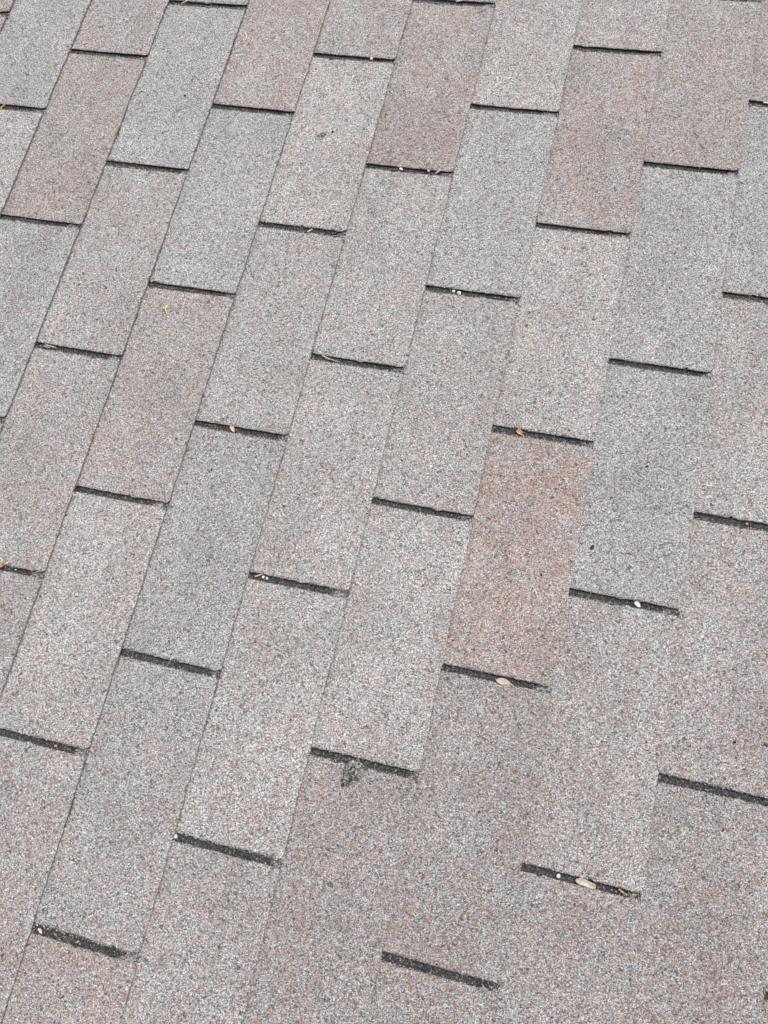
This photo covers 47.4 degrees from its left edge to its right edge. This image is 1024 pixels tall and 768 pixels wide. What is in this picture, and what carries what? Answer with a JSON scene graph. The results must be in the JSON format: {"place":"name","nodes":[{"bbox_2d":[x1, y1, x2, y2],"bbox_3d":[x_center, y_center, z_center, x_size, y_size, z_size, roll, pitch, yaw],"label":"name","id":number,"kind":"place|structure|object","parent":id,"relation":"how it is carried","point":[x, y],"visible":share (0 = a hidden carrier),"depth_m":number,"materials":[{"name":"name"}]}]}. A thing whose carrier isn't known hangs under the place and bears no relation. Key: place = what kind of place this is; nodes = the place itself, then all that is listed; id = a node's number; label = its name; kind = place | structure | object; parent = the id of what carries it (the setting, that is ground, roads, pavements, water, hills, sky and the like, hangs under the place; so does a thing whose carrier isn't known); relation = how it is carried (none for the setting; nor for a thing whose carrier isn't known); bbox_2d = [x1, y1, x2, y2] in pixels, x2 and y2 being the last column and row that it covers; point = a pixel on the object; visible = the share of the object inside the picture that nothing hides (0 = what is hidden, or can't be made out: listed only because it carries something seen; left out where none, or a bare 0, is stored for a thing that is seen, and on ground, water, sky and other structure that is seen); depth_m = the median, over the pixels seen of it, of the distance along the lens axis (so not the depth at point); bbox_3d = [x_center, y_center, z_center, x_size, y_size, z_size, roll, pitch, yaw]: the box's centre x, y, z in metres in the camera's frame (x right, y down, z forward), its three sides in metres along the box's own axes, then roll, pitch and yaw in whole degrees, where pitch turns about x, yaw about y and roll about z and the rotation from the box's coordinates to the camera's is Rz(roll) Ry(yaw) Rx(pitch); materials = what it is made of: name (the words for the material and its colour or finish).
{"place":"outdoors","nodes":[
{"label":"outdoors","id":0,"kind":"place"},
{"bbox_2d":[693,102,767,999],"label":"roof slope","id":1,"kind":"structure","parent":0,"point":[731,521],"depth_m":1.03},
{"bbox_2d":[0,0,767,1023],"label":"loose granules","id":2,"kind":"object","parent":1,"relation":"on","point":[376,488],"visible":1,"depth_m":1.08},
{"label":"roof deck","id":3,"kind":"structure","parent":1,"relation":"attached to","visible":0},
{"bbox_2d":[0,0,14,12],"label":"roof shingle","id":4,"kind":"object","parent":3,"relation":"on","point":[6,5],"visible":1,"depth_m":1.39,"materials":[{"name":"grey asphalt"}]},
{"bbox_2d":[2,932,136,1023],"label":"roof shingle","id":5,"kind":"object","parent":3,"relation":"on","point":[59,982],"visible":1,"depth_m":0.93,"materials":[{"name":"grey asphalt"}]},
{"bbox_2d":[34,287,233,502],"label":"roof shingle","id":6,"kind":"object","parent":3,"relation":"on","point":[140,440],"visible":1,"depth_m":1.15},
{"bbox_2d":[0,348,119,571],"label":"roof shingle","id":7,"kind":"object","parent":6,"relation":"on","point":[59,400],"visible":1,"depth_m":1.14,"materials":[{"name":"grey asphalt"}]},
{"bbox_2d":[170,0,248,5],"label":"roof shingle","id":8,"kind":"object","parent":3,"relation":"on","point":[239,2],"visible":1,"depth_m":1.35,"materials":[{"name":"grey asphalt"}]},
{"bbox_2d":[71,0,169,56],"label":"roof shingle","id":9,"kind":"object","parent":8,"relation":"on","point":[126,27],"visible":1,"depth_m":1.35,"materials":[{"name":"grey asphalt"}]},
{"bbox_2d":[0,0,91,109],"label":"roof shingle","id":10,"kind":"object","parent":9,"relation":"on","point":[37,37],"visible":1,"depth_m":1.36,"materials":[{"name":"grey asphalt"}]},
{"bbox_2d":[0,16,6,31],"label":"roof shingle","id":11,"kind":"object","parent":10,"relation":"on","point":[2,19],"visible":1,"depth_m":1.38,"materials":[{"name":"grey asphalt"}]},
{"bbox_2d":[194,359,403,590],"bbox_3d":[-0.152,-0.068,1.106,0.300,0.014,0.300,11,73,9],"label":"roof shingle","id":12,"kind":"object","parent":3,"relation":"on","point":[314,525],"visible":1,"depth_m":1.09,"materials":[{"name":"grey asphalt"}]},
{"bbox_2d":[74,426,285,670],"bbox_3d":[-0.301,0.022,1.090,0.302,0.013,0.303,11,73,9],"label":"roof shingle","id":13,"kind":"object","parent":12,"relation":"on","point":[191,592],"visible":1,"depth_m":1.07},
{"bbox_2d":[0,491,165,748],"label":"roof shingle","id":14,"kind":"object","parent":13,"relation":"on","point":[57,685],"visible":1,"depth_m":1.06,"materials":[{"name":"grey asphalt"}]},
{"bbox_2d":[0,571,41,697],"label":"roof shingle","id":15,"kind":"object","parent":14,"relation":"on","point":[18,594],"visible":1,"depth_m":1.06,"materials":[{"name":"grey asphalt"}]},
{"bbox_2d":[148,227,344,434],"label":"roof shingle","id":16,"kind":"object","parent":12,"relation":"on","point":[260,366],"visible":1,"depth_m":1.16,"materials":[{"name":"grey asphalt"}]},
{"bbox_2d":[310,670,550,982],"bbox_3d":[0.008,0.316,0.962,0.302,0.013,0.306,11,73,9],"label":"roof shingle","id":17,"kind":"object","parent":3,"relation":"on","point":[452,907],"visible":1,"depth_m":0.94,"materials":[{"name":"grey asphalt"}]},
{"bbox_2d":[172,755,416,1023],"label":"roof shingle","id":18,"kind":"object","parent":17,"relation":"on","point":[318,961],"visible":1,"depth_m":0.93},
{"bbox_2d":[32,841,279,1023],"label":"roof shingle","id":19,"kind":"object","parent":18,"relation":"on","point":[201,947],"visible":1,"depth_m":0.93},
{"bbox_2d":[496,678,513,686],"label":"seed wing","id":20,"kind":"structure","parent":17,"relation":"on","point":[502,681],"depth_m":0.99,"materials":[{"name":"beige plant"}]},
{"bbox_2d":[367,961,498,1023],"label":"roof shingle","id":21,"kind":"object","parent":3,"relation":"on","point":[402,995],"visible":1,"depth_m":0.89,"materials":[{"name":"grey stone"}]},
{"bbox_2d":[365,109,557,297],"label":"roof shingle","id":22,"kind":"object","parent":3,"relation":"on","point":[484,241],"visible":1,"depth_m":1.19,"materials":[{"name":"grey asphalt"}]},
{"bbox_2d":[258,168,451,367],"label":"roof shingle","id":23,"kind":"object","parent":22,"relation":"on","point":[373,305],"visible":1,"depth_m":1.18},
{"bbox_2d":[440,0,496,3],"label":"roof shingle","id":24,"kind":"object","parent":3,"relation":"on","point":[482,1],"visible":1,"depth_m":1.31,"materials":[{"name":"grey"}]},
{"bbox_2d":[314,0,412,60],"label":"roof shingle","id":25,"kind":"object","parent":24,"relation":"on","point":[363,28],"visible":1,"depth_m":1.31,"materials":[{"name":"grey asphalt"}]},
{"bbox_2d":[470,50,660,234],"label":"roof shingle","id":26,"kind":"object","parent":3,"relation":"on","point":[593,174],"visible":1,"depth_m":1.21,"materials":[{"name":"grey asphalt"}]},
{"bbox_2d":[573,0,670,52],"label":"roof shingle","id":27,"kind":"object","parent":3,"relation":"on","point":[624,25],"visible":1,"depth_m":1.27,"materials":[{"name":"grey asphalt"}]},
{"bbox_2d":[413,0,581,112],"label":"roof shingle","id":28,"kind":"object","parent":27,"relation":"on","point":[527,51],"visible":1,"depth_m":1.27,"materials":[{"name":"grey asphalt"}]},
{"bbox_2d":[313,2,494,172],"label":"roof shingle","id":29,"kind":"object","parent":28,"relation":"on","point":[425,110],"visible":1,"depth_m":1.26,"materials":[{"name":"grey asphalt"}]},
{"bbox_2d":[212,57,393,232],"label":"roof shingle","id":30,"kind":"object","parent":29,"relation":"on","point":[317,181],"visible":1,"depth_m":1.25,"materials":[{"name":"grey asphalt"}]},
{"bbox_2d":[106,108,291,294],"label":"roof shingle","id":31,"kind":"object","parent":30,"relation":"on","point":[211,232],"visible":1,"depth_m":1.23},
{"bbox_2d":[0,166,185,355],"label":"roof shingle","id":32,"kind":"object","parent":31,"relation":"on","point":[127,218],"visible":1,"depth_m":1.22,"materials":[{"name":"grey asphalt"}]},
{"bbox_2d":[0,219,78,417],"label":"roof shingle","id":33,"kind":"object","parent":32,"relation":"on","point":[33,259],"visible":1,"depth_m":1.22,"materials":[{"name":"grey asphalt"}]},
{"bbox_2d":[169,0,329,112],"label":"roof shingle","id":34,"kind":"object","parent":30,"relation":"on","point":[269,60],"visible":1,"depth_m":1.31,"materials":[{"name":"grey asphalt"}]},
{"bbox_2d":[71,4,244,169],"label":"roof shingle","id":35,"kind":"object","parent":34,"relation":"on","point":[163,121],"visible":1,"depth_m":1.31,"materials":[{"name":"grey asphalt"}]},
{"bbox_2d":[0,53,144,224],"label":"roof shingle","id":36,"kind":"object","parent":35,"relation":"on","point":[61,171],"visible":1,"depth_m":1.29,"materials":[{"name":"grey asphalt"}]},
{"bbox_2d":[0,109,42,215],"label":"roof shingle","id":37,"kind":"object","parent":36,"relation":"on","point":[17,129],"visible":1,"depth_m":1.30,"materials":[{"name":"grey asphalt"}]},
{"bbox_2d":[572,0,761,171],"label":"roof shingle","id":38,"kind":"object","parent":3,"relation":"on","point":[700,105],"visible":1,"depth_m":1.22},
{"bbox_2d":[568,520,767,798],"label":"roof shingle","id":39,"kind":"object","parent":3,"relation":"on","point":[718,700],"visible":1,"depth_m":0.97,"materials":[{"name":"grey asphalt"}]},
{"bbox_2d":[608,298,767,524],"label":"roof shingle","id":40,"kind":"object","parent":3,"relation":"on","point":[733,477],"visible":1,"depth_m":1.06,"materials":[{"name":"asphalt"}]},
{"bbox_2d":[491,364,710,608],"bbox_3d":[0.225,-0.054,1.065,0.303,0.014,0.303,11,73,9],"label":"roof shingle","id":41,"kind":"object","parent":40,"relation":"on","point":[637,519],"visible":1,"depth_m":1.05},
{"bbox_2d":[372,432,592,686],"bbox_3d":[0.077,0.032,1.051,0.302,0.014,0.303,11,73,9],"label":"roof shingle","id":42,"kind":"object","parent":41,"relation":"on","point":[508,617],"visible":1,"depth_m":1.03,"materials":[{"name":"brown asphalt"}]},
{"bbox_2d":[248,504,471,771],"bbox_3d":[-0.072,0.123,1.035,0.301,0.013,0.304,11,73,9],"label":"roof shingle","id":43,"kind":"object","parent":42,"relation":"on","point":[383,680],"visible":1,"depth_m":1.02,"materials":[{"name":"asphalt"}]},
{"bbox_2d":[119,578,346,859],"bbox_3d":[-0.221,0.213,1.018,0.301,0.014,0.305,11,73,9],"label":"roof shingle","id":44,"kind":"object","parent":43,"relation":"on","point":[247,776],"visible":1,"depth_m":1.00,"materials":[{"name":"asphalt"}]},
{"bbox_2d":[0,656,218,953],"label":"roof shingle","id":45,"kind":"object","parent":44,"relation":"on","point":[105,874],"visible":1,"depth_m":0.98,"materials":[{"name":"asphalt"}]},
{"bbox_2d":[0,737,85,1023],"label":"roof shingle","id":46,"kind":"object","parent":45,"relation":"on","point":[38,785],"visible":1,"depth_m":0.98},
{"bbox_2d":[425,227,629,441],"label":"roof shingle","id":47,"kind":"object","parent":41,"relation":"on","point":[556,365],"visible":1,"depth_m":1.12,"materials":[{"name":"asphalt"}]},
{"bbox_2d":[311,290,517,515],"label":"roof shingle","id":48,"kind":"object","parent":47,"relation":"on","point":[435,451],"visible":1,"depth_m":1.10,"materials":[{"name":"asphalt"}]},
{"bbox_2d":[535,166,737,372],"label":"roof shingle","id":49,"kind":"object","parent":40,"relation":"on","point":[669,306],"visible":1,"depth_m":1.14,"materials":[{"name":"grey asphalt"}]},
{"bbox_2d":[642,106,767,298],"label":"roof shingle","id":50,"kind":"object","parent":3,"relation":"on","point":[746,271],"visible":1,"depth_m":1.15,"materials":[{"name":"grey asphalt"}]},
{"bbox_2d":[658,773,767,989],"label":"roof shingle","id":51,"kind":"object","parent":3,"relation":"on","point":[698,786],"visible":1,"depth_m":0.94,"materials":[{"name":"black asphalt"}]},
{"bbox_2d":[520,782,767,1023],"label":"roof shingle","id":52,"kind":"object","parent":51,"relation":"on","point":[701,953],"visible":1,"depth_m":0.90,"materials":[{"name":"grey asphalt"}]},
{"bbox_2d":[381,871,640,1023],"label":"roof shingle","id":53,"kind":"object","parent":52,"relation":"on","point":[570,958],"visible":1,"depth_m":0.90,"materials":[{"name":"grey asphalt"}]},
{"bbox_2d":[575,878,595,888],"bbox_3d":[0.211,0.388,0.915,0.022,0.003,0.008,13,73,9],"label":"leaf scrap","id":54,"kind":"object","parent":53,"relation":"on","point":[584,882],"visible":1,"depth_m":0.92,"materials":[{"name":"beige plant"}]},
{"bbox_2d":[441,595,679,892],"bbox_3d":[0.156,0.230,0.977,0.303,0.013,0.305,11,73,9],"label":"roof shingle","id":55,"kind":"object","parent":52,"relation":"on","point":[593,803],"visible":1,"depth_m":0.96,"materials":[{"name":"grey asphalt"}]},
{"bbox_2d":[722,0,767,102],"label":"roof shingle","id":56,"kind":"object","parent":3,"relation":"on","point":[759,87],"visible":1,"depth_m":1.23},
{"bbox_2d":[762,999,767,1023],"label":"roof shingle","id":57,"kind":"object","parent":3,"relation":"on","point":[765,1014],"visible":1,"depth_m":0.87,"materials":[{"name":"asphalt"}]}
]}

